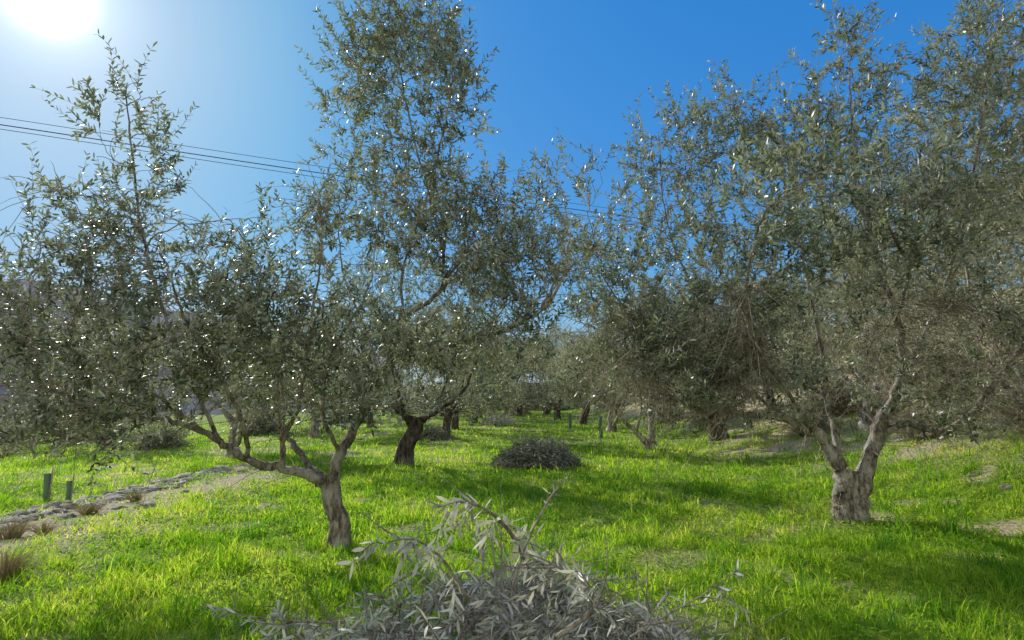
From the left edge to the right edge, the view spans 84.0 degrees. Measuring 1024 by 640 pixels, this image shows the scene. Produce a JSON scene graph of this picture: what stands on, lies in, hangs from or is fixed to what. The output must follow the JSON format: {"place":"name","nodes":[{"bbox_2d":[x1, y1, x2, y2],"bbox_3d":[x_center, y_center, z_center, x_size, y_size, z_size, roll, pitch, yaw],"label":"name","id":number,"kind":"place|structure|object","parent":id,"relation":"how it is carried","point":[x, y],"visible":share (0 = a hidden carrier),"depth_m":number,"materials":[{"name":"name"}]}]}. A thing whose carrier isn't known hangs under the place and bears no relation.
{"place":"outdoors","nodes":[
{"label":"outdoors","id":0,"kind":"place"},
{"bbox_2d":[0,279,547,419],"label":"hills","id":1,"kind":"structure","parent":0,"point":[190,405],"depth_m":261.87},
{"bbox_2d":[0,286,1023,639],"bbox_3d":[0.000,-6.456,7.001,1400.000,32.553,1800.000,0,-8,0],"label":"ground","id":2,"kind":"structure","parent":0,"point":[776,458],"depth_m":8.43,"materials":[{"name":"green plant"}]},
{"bbox_2d":[0,421,30,457],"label":"bush","id":3,"kind":"object","parent":2,"relation":"on","point":[4,452],"visible":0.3,"depth_m":24.03,"materials":[{"name":"green plant"}]},
{"bbox_2d":[0,515,43,539],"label":"grass tussock","id":4,"kind":"object","parent":2,"relation":"on","point":[13,532],"depth_m":6.83,"materials":[{"name":"plant"}]},
{"bbox_2d":[0,543,56,582],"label":"grass tussock","id":5,"kind":"object","parent":2,"relation":"on","point":[6,563],"depth_m":5.20,"materials":[{"name":"plant"}]},
{"bbox_2d":[25,519,67,534],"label":"grass tussock","id":6,"kind":"object","parent":2,"relation":"on","point":[45,528],"depth_m":7.09,"materials":[{"name":"plant"}]},
{"bbox_2d":[42,467,53,499],"bbox_3d":[-9.308,3.322,11.389,0.132,0.720,0.135,-8,-11,44],"label":"tree guard","id":7,"kind":"object","parent":2,"relation":"on","point":[47,479],"visible":0.88,"depth_m":11.36,"materials":[{"name":"green plastic"}]},
{"bbox_2d":[0,326,129,441],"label":"olive tree","id":8,"kind":"object","parent":2,"relation":"on","point":[16,405],"visible":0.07,"depth_m":32.83,"materials":[{"name":"green plant"}]},
{"bbox_2d":[65,475,73,500],"bbox_3d":[-8.623,3.334,11.085,0.121,0.620,0.092,0,-8,0],"label":"tree guard","id":9,"kind":"object","parent":2,"relation":"on","point":[69,488],"visible":0.69,"depth_m":11.06,"materials":[{"name":"green plastic"}]},
{"bbox_2d":[62,498,112,514],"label":"grass tussock","id":10,"kind":"object","parent":2,"relation":"on","point":[91,509],"depth_m":8.29,"materials":[{"name":"plant"}]},
{"bbox_2d":[57,411,146,443],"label":"bush","id":11,"kind":"object","parent":2,"relation":"on","point":[119,427],"visible":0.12,"depth_m":33.03,"materials":[{"name":"green plant"}]},
{"bbox_2d":[10,303,195,447],"bbox_3d":[-19.549,2.288,27.031,7.404,7.770,7.206,-7,-11,40],"label":"olive tree","id":12,"kind":"object","parent":2,"relation":"on","point":[124,417],"visible":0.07,"depth_m":26.80,"materials":[{"name":"green plant"}]},
{"bbox_2d":[0,466,246,529],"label":"dry stone wall","id":13,"kind":"structure","parent":2,"relation":"on","point":[107,495],"depth_m":9.46,"materials":[{"name":"grey stone"}]},
{"bbox_2d":[119,490,150,501],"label":"grass tussock","id":14,"kind":"object","parent":2,"relation":"on","point":[137,496],"depth_m":9.30,"materials":[{"name":"plant"}]},
{"bbox_2d":[124,413,201,450],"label":"bush","id":15,"kind":"object","parent":2,"relation":"on","point":[169,440],"visible":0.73,"depth_m":23.18,"materials":[{"name":"green plant"}]},
{"bbox_2d":[145,291,307,456],"bbox_3d":[-9.371,1.932,19.584,7.261,6.871,5.012,-4,-9,27],"label":"olive tree","id":16,"kind":"object","parent":2,"relation":"on","point":[234,441],"visible":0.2,"depth_m":18.80,"materials":[{"name":"green plant"}]},
{"bbox_2d":[220,401,295,435],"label":"bush","id":17,"kind":"object","parent":2,"relation":"on","point":[257,427],"visible":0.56,"depth_m":30.95,"materials":[{"name":"green plant"}]},
{"bbox_2d":[255,303,369,437],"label":"olive tree","id":18,"kind":"object","parent":2,"relation":"on","point":[313,432],"visible":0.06,"depth_m":28.22,"materials":[{"name":"green plant"}]},
{"bbox_2d":[0,0,647,549],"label":"olive tree","id":19,"kind":"object","parent":2,"relation":"on","point":[298,326],"visible":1,"depth_m":6.28,"materials":[{"name":"green plant"}]},
{"bbox_2d":[267,596,391,639],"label":"cut branch","id":20,"kind":"object","parent":2,"relation":"on","point":[358,621],"visible":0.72,"depth_m":2.69,"materials":[{"name":"grey plant"}]},
{"bbox_2d":[198,593,344,639],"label":"cut branch","id":21,"kind":"object","parent":20,"relation":"on","point":[274,625],"visible":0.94,"depth_m":2.81,"materials":[{"name":"grey plant"}]},
{"bbox_2d":[310,401,377,423],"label":"bush","id":22,"kind":"object","parent":2,"relation":"on","point":[350,421],"visible":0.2,"depth_m":43.61,"materials":[{"name":"green plant"}]},
{"bbox_2d":[292,571,418,639],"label":"cut branch","id":23,"kind":"object","parent":2,"relation":"on","point":[401,586],"visible":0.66,"depth_m":3.43,"materials":[{"name":"grey plant"}]},
{"bbox_2d":[275,598,475,639],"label":"cut branch","id":24,"kind":"object","parent":2,"relation":"on","point":[466,607],"visible":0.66,"depth_m":2.74,"materials":[{"name":"grey plant"}]},
{"bbox_2d":[305,599,382,639],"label":"cut branch","id":25,"kind":"object","parent":24,"relation":"on","point":[313,638],"visible":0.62,"depth_m":2.81,"materials":[{"name":"grey plant"}]},
{"bbox_2d":[338,343,412,427],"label":"olive tree","id":26,"kind":"object","parent":2,"relation":"on","point":[369,416],"visible":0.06,"depth_m":37.60,"materials":[{"name":"green plant"}]},
{"bbox_2d":[357,580,415,639],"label":"cut branch","id":27,"kind":"object","parent":2,"relation":"on","point":[382,613],"visible":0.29,"depth_m":3.23,"materials":[{"name":"grey plant"}]},
{"bbox_2d":[353,578,421,639],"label":"cut branch","id":28,"kind":"object","parent":2,"relation":"on","point":[402,603],"visible":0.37,"depth_m":3.40,"materials":[{"name":"grey plant"}]},
{"bbox_2d":[373,350,445,419],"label":"olive tree","id":29,"kind":"object","parent":2,"relation":"on","point":[412,377],"visible":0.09,"depth_m":49.53,"materials":[{"name":"green plant"}]},
{"bbox_2d":[288,246,540,465],"bbox_3d":[-2.861,0.727,15.101,6.303,6.417,6.064,6,-10,-34],"label":"olive tree","id":30,"kind":"object","parent":2,"relation":"on","point":[409,439],"visible":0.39,"depth_m":14.63,"materials":[{"name":"green plant"}]},
{"bbox_2d":[358,553,478,639],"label":"cut branch","id":31,"kind":"object","parent":2,"relation":"on","point":[437,591],"visible":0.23,"depth_m":3.13,"materials":[{"name":"grey plant"}]},
{"bbox_2d":[352,558,509,639],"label":"cut branch","id":32,"kind":"object","parent":2,"relation":"on","point":[456,588],"visible":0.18,"depth_m":3.09,"materials":[{"name":"grey plant"}]},
{"bbox_2d":[352,587,524,639],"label":"cut branch","id":33,"kind":"object","parent":2,"relation":"on","point":[486,627],"visible":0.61,"depth_m":2.80,"materials":[{"name":"grey plant"}]},
{"bbox_2d":[419,422,457,440],"bbox_3d":[-3.251,4.527,23.429,2.219,0.913,1.995,6,-10,-38],"label":"brush pile","id":34,"kind":"object","parent":2,"relation":"on","point":[429,432],"visible":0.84,"depth_m":23.01,"materials":[{"name":"grey plant"}]},
{"bbox_2d":[372,289,521,436],"bbox_3d":[-2.780,1.838,24.780,6.403,6.719,6.232,0,-8,0],"label":"olive tree","id":35,"kind":"object","parent":2,"relation":"on","point":[448,414],"visible":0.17,"depth_m":23.73,"materials":[{"name":"green plant"}]},
{"bbox_2d":[370,544,547,637],"bbox_3d":[-0.338,1.679,3.251,1.022,0.754,0.531,3,-9,-21],"label":"cut branch","id":36,"kind":"object","parent":2,"relation":"on","point":[545,601],"visible":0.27,"depth_m":3.17,"materials":[{"name":"grey plant"}]},
{"bbox_2d":[403,307,514,429],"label":"olive tree","id":37,"kind":"object","parent":2,"relation":"on","point":[455,421],"visible":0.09,"depth_m":30.00,"materials":[{"name":"green plant"}]},
{"bbox_2d":[423,314,531,422],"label":"olive tree","id":38,"kind":"object","parent":2,"relation":"on","point":[519,395],"visible":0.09,"depth_m":37.87,"materials":[{"name":"green plant"}]},
{"bbox_2d":[443,330,513,417],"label":"olive tree","id":39,"kind":"object","parent":2,"relation":"on","point":[479,416],"visible":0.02,"depth_m":44.61,"materials":[{"name":"green plant"}]},
{"bbox_2d":[451,348,531,413],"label":"olive tree","id":40,"kind":"object","parent":2,"relation":"on","point":[519,385],"visible":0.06,"depth_m":54.39,"materials":[{"name":"green plant"}]},
{"bbox_2d":[454,549,541,639],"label":"cut branch","id":41,"kind":"object","parent":2,"relation":"on","point":[473,609],"visible":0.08,"depth_m":3.21,"materials":[{"name":"grey plant"}]},
{"bbox_2d":[481,413,519,425],"bbox_3d":[-0.706,5.989,34.398,2.401,0.925,2.207,0,-8,0],"label":"brush pile","id":42,"kind":"object","parent":2,"relation":"on","point":[507,420],"visible":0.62,"depth_m":34.09,"materials":[{"name":"grey plant"}]},
{"bbox_2d":[472,604,537,639],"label":"cut branch","id":43,"kind":"object","parent":2,"relation":"on","point":[495,617],"visible":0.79,"depth_m":2.55,"materials":[{"name":"grey plant"}]},
{"bbox_2d":[490,530,628,639],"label":"cut branch","id":44,"kind":"object","parent":43,"relation":"on","point":[566,569],"visible":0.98,"depth_m":2.15,"materials":[{"name":"grey plant"}]},
{"bbox_2d":[424,473,548,598],"bbox_3d":[-0.093,0.928,2.372,0.577,0.548,0.312,3,-9,-18],"label":"cut branch","id":45,"kind":"object","parent":44,"relation":"on","point":[454,513],"visible":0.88,"depth_m":2.33,"materials":[{"name":"grey plant"}]},
{"bbox_2d":[336,512,470,622],"bbox_3d":[-0.395,0.995,2.250,0.279,0.464,0.632,-8,-11,43],"label":"cut branch","id":46,"kind":"object","parent":45,"relation":"attached to","point":[405,546],"visible":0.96,"depth_m":2.25,"materials":[{"name":"grey plant"}]},
{"bbox_2d":[512,472,570,586],"bbox_3d":[0.116,0.830,2.252,0.256,0.457,0.074,-5,-10,32],"label":"cut branch","id":47,"kind":"object","parent":44,"relation":"on","point":[531,532],"visible":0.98,"depth_m":2.24,"materials":[{"name":"grey plant"}]},
{"bbox_2d":[467,591,546,639],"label":"cut branch","id":48,"kind":"object","parent":2,"relation":"on","point":[516,631],"visible":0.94,"depth_m":2.52,"materials":[{"name":"grey plant"}]},
{"bbox_2d":[408,528,618,639],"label":"cut branch","id":49,"kind":"object","parent":2,"relation":"on","point":[443,596],"visible":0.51,"depth_m":2.90,"materials":[{"name":"grey plant"}]},
{"bbox_2d":[408,497,580,639],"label":"cut branch","id":50,"kind":"object","parent":49,"relation":"on","point":[545,620],"visible":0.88,"depth_m":2.73,"materials":[{"name":"grey plant"}]},
{"bbox_2d":[496,542,552,638],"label":"cut branch","id":51,"kind":"object","parent":2,"relation":"on","point":[519,577],"visible":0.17,"depth_m":3.54,"materials":[{"name":"grey plant"}]},
{"bbox_2d":[493,335,557,415],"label":"olive tree","id":52,"kind":"object","parent":2,"relation":"on","point":[519,411],"visible":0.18,"depth_m":49.58,"materials":[{"name":"green plant"}]},
{"bbox_2d":[482,429,590,470],"bbox_3d":[0.631,3.247,14.484,2.748,1.050,2.228,0,-8,0],"label":"brush pile","id":53,"kind":"object","parent":2,"relation":"on","point":[534,453],"visible":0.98,"depth_m":14.05,"materials":[{"name":"grey plant"}]},
{"bbox_2d":[460,531,613,639],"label":"cut branch","id":54,"kind":"object","parent":2,"relation":"on","point":[471,624],"visible":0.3,"depth_m":3.07,"materials":[{"name":"grey plant"}]},
{"bbox_2d":[439,546,588,639],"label":"cut branch","id":55,"kind":"object","parent":54,"relation":"on","point":[485,596],"visible":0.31,"depth_m":2.86,"materials":[{"name":"grey plant"}]},
{"bbox_2d":[512,342,574,413],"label":"olive tree","id":56,"kind":"object","parent":2,"relation":"on","point":[547,411],"visible":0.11,"depth_m":54.24,"materials":[{"name":"green plant"}]},
{"bbox_2d":[523,371,570,410],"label":"bush","id":57,"kind":"object","parent":2,"relation":"on","point":[539,408],"visible":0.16,"depth_m":69.35,"materials":[{"name":"green plant"}]},
{"bbox_2d":[508,319,606,418],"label":"olive tree","id":58,"kind":"object","parent":2,"relation":"on","point":[557,411],"visible":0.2,"depth_m":43.74,"materials":[{"name":"green plant"}]},
{"bbox_2d":[465,542,650,639],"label":"cut branch","id":59,"kind":"object","parent":2,"relation":"on","point":[545,591],"visible":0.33,"depth_m":3.29,"materials":[{"name":"grey plant"}]},
{"bbox_2d":[516,554,612,638],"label":"cut branch","id":60,"kind":"object","parent":2,"relation":"on","point":[605,626],"visible":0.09,"depth_m":3.43,"materials":[{"name":"grey plant"}]},
{"bbox_2d":[533,573,609,639],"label":"cut branch","id":61,"kind":"object","parent":2,"relation":"on","point":[582,622],"visible":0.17,"depth_m":3.30,"materials":[{"name":"grey plant"}]},
{"bbox_2d":[532,324,622,424],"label":"olive tree","id":62,"kind":"object","parent":2,"relation":"on","point":[583,419],"visible":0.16,"depth_m":35.30,"materials":[{"name":"green plant"}]},
{"bbox_2d":[526,563,655,638],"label":"cut branch","id":63,"kind":"object","parent":2,"relation":"on","point":[563,611],"visible":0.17,"depth_m":3.45,"materials":[{"name":"grey plant"}]},
{"bbox_2d":[510,569,683,639],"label":"cut branch","id":64,"kind":"object","parent":2,"relation":"on","point":[619,608],"visible":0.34,"depth_m":2.99,"materials":[{"name":"grey plant"}]},
{"bbox_2d":[509,541,686,639],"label":"cut branch","id":65,"kind":"object","parent":64,"relation":"on","point":[615,582],"visible":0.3,"depth_m":3.17,"materials":[{"name":"grey plant"}]},
{"bbox_2d":[516,522,699,636],"bbox_3d":[0.548,1.732,3.590,1.172,0.894,0.548,4,-9,-28],"label":"cut branch","id":66,"kind":"object","parent":2,"relation":"on","point":[530,585],"visible":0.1,"depth_m":3.57,"materials":[{"name":"grey plant"}]},
{"bbox_2d":[555,311,667,431],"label":"olive tree","id":67,"kind":"object","parent":2,"relation":"on","point":[613,426],"visible":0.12,"depth_m":28.02,"materials":[{"name":"green plant"}]},
{"bbox_2d":[574,604,655,639],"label":"cut branch","id":68,"kind":"object","parent":2,"relation":"on","point":[603,631],"visible":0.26,"depth_m":3.00,"materials":[{"name":"grey plant"}]},
{"bbox_2d":[592,383,638,408],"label":"bush","id":69,"kind":"object","parent":2,"relation":"on","point":[600,405],"visible":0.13,"depth_m":48.98,"materials":[{"name":"green plant"}]},
{"bbox_2d":[533,568,742,639],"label":"cut branch","id":70,"kind":"object","parent":2,"relation":"on","point":[563,608],"visible":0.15,"depth_m":3.41,"materials":[{"name":"grey plant"}]},
{"bbox_2d":[534,272,744,449],"bbox_3d":[4.199,1.716,19.297,6.915,6.543,4.774,2,-9,-15],"label":"olive tree","id":71,"kind":"object","parent":2,"relation":"on","point":[650,441],"visible":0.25,"depth_m":18.94,"materials":[{"name":"green plant"}]},
{"bbox_2d":[632,563,690,639],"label":"cut branch","id":72,"kind":"object","parent":2,"relation":"on","point":[666,610],"visible":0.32,"depth_m":3.06,"materials":[{"name":"grey plant"}]},
{"bbox_2d":[646,405,688,421],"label":"bush","id":73,"kind":"object","parent":2,"relation":"on","point":[666,419],"visible":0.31,"depth_m":29.20,"materials":[{"name":"green plant"}]},
{"bbox_2d":[633,610,713,639],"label":"cut branch","id":74,"kind":"object","parent":2,"relation":"on","point":[680,633],"visible":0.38,"depth_m":2.87,"materials":[{"name":"grey plant"}]},
{"bbox_2d":[611,606,793,639],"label":"cut branch","id":75,"kind":"object","parent":2,"relation":"on","point":[637,627],"visible":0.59,"depth_m":2.89,"materials":[{"name":"grey plant"}]},
{"bbox_2d":[680,401,738,423],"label":"bush","id":76,"kind":"object","parent":2,"relation":"on","point":[699,419],"visible":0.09,"depth_m":24.48,"materials":[{"name":"green plant"}]},
{"bbox_2d":[620,235,818,440],"bbox_3d":[7.399,0.695,20.747,7.142,7.557,7.423,-4,-9,27],"label":"olive tree","id":77,"kind":"object","parent":2,"relation":"on","point":[720,431],"visible":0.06,"depth_m":19.94,"materials":[{"name":"green plant"}]},
{"bbox_2d":[700,605,756,639],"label":"cut branch","id":78,"kind":"object","parent":2,"relation":"on","point":[748,619],"visible":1,"depth_m":2.70,"materials":[{"name":"grey plant"}]},
{"bbox_2d":[689,251,850,410],"bbox_3d":[10.178,0.313,22.896,6.430,6.748,6.259,-5,-9,29],"label":"olive tree","id":79,"kind":"object","parent":2,"relation":"on","point":[823,314],"visible":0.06,"depth_m":22.46,"materials":[{"name":"green plant"}]},
{"bbox_2d":[543,0,1023,525],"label":"olive tree","id":80,"kind":"object","parent":2,"relation":"on","point":[749,356],"visible":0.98,"depth_m":7.39,"materials":[{"name":"green plant"}]},
{"bbox_2d":[776,405,845,435],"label":"bush","id":81,"kind":"object","parent":2,"relation":"on","point":[822,423],"visible":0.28,"depth_m":16.55,"materials":[{"name":"green plant"}]},
{"bbox_2d":[793,374,884,413],"bbox_3d":[10.540,2.296,18.340,2.849,1.508,2.835,2,-9,-16],"label":"bush","id":82,"kind":"object","parent":2,"relation":"on","point":[840,408],"visible":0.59,"depth_m":17.89,"materials":[{"name":"green plant"}]},
{"bbox_2d":[810,307,887,349],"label":"bush","id":83,"kind":"object","parent":2,"relation":"on","point":[839,330],"visible":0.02,"depth_m":32.98,"materials":[{"name":"green plant"}]},
{"bbox_2d":[776,223,952,329],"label":"olive tree","id":84,"kind":"object","parent":2,"relation":"on","point":[844,287],"visible":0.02,"depth_m":28.71,"materials":[{"name":"green plant"}]},
{"bbox_2d":[761,180,1007,431],"bbox_3d":[9.967,-0.075,15.938,5.490,7.525,7.952,-4,-9,25],"label":"olive tree","id":85,"kind":"object","parent":2,"relation":"on","point":[865,421],"visible":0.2,"depth_m":14.80,"materials":[{"name":"green plant"}]},
{"bbox_2d":[812,56,1023,460],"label":"olive tree","id":86,"kind":"object","parent":2,"relation":"on","point":[916,140],"visible":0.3,"depth_m":9.55,"materials":[{"name":"green plant"}]},
{"bbox_2d":[889,398,984,436],"bbox_3d":[9.476,2.119,12.804,2.181,1.044,2.191,0,-8,0],"label":"bush","id":87,"kind":"object","parent":2,"relation":"on","point":[919,418],"visible":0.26,"depth_m":12.66,"materials":[{"name":"green plant"}]},
{"bbox_2d":[859,153,1023,346],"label":"olive tree","id":88,"kind":"object","parent":2,"relation":"on","point":[1021,280],"visible":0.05,"depth_m":20.03,"materials":[{"name":"green plant"}]},
{"bbox_2d":[870,331,1018,397],"bbox_3d":[12.026,1.194,15.938,3.945,2.088,3.926,-3,-9,20],"label":"bush","id":89,"kind":"object","parent":2,"relation":"on","point":[931,374],"visible":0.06,"depth_m":15.65,"materials":[{"name":"green plant"}]},
{"bbox_2d":[970,380,1023,427],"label":"bush","id":90,"kind":"object","parent":2,"relation":"on","point":[1014,412],"visible":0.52,"depth_m":11.11,"materials":[{"name":"green plant"}]},
{"bbox_2d":[976,201,1023,288],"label":"olive tree","id":91,"kind":"object","parent":2,"relation":"on","point":[1015,264],"visible":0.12,"depth_m":26.46,"materials":[{"name":"green plant"}]},
{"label":"cut branch","id":92,"kind":"object","parent":2,"relation":"on","visible":0},
{"bbox_2d":[404,586,486,639],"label":"cut branch","id":93,"kind":"object","parent":92,"relation":"on","point":[435,636],"visible":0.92,"depth_m":2.60,"materials":[{"name":"grey plant"}]},
{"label":"utility pole","id":94,"kind":"object","parent":2,"relation":"on","visible":0},
{"bbox_2d":[0,124,741,231],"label":"power line","id":95,"kind":"object","parent":94,"relation":"attached to","point":[265,164],"visible":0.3,"depth_m":19.66,"materials":[{"name":"black metal"}]},
{"bbox_2d":[0,117,753,227],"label":"power line","id":96,"kind":"object","parent":94,"relation":"attached to","point":[262,157],"visible":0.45,"depth_m":19.47,"materials":[{"name":"black metal"}]},
{"bbox_2d":[1,129,818,245],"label":"power line","id":97,"kind":"object","parent":94,"relation":"attached to","point":[265,169],"visible":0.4,"depth_m":19.79,"materials":[{"name":"black metal"}]},
{"bbox_2d":[0,0,1023,389],"label":"sky","id":98,"kind":"structure","parent":0,"point":[574,67],"materials":[{"name":"blue"}]},
{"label":"cut branch","id":99,"kind":"object","parent":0,"visible":0},
{"bbox_2d":[305,584,425,639],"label":"cut branch","id":100,"kind":"object","parent":99,"relation":"on","point":[366,627],"visible":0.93,"depth_m":2.56,"materials":[{"name":"grey plant"}]},
{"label":"cut branch","id":101,"kind":"object","parent":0,"visible":0},
{"bbox_2d":[564,585,691,639],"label":"cut branch","id":102,"kind":"object","parent":101,"relation":"on","point":[622,637],"visible":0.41,"depth_m":2.97,"materials":[{"name":"grey plant"}]},
{"bbox_2d":[611,551,724,639],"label":"cut branch","id":103,"kind":"object","parent":102,"relation":"on","point":[657,616],"visible":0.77,"depth_m":2.90,"materials":[{"name":"grey plant"}]},
{"bbox_2d":[630,559,752,639],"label":"cut branch","id":104,"kind":"object","parent":102,"relation":"on","point":[654,623],"visible":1,"depth_m":2.44,"materials":[{"name":"grey plant"}]},
{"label":"cut branch","id":105,"kind":"object","parent":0,"visible":0},
{"bbox_2d":[497,575,628,639],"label":"cut branch","id":106,"kind":"object","parent":105,"relation":"on","point":[549,638],"visible":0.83,"depth_m":2.36,"materials":[{"name":"grey plant"}]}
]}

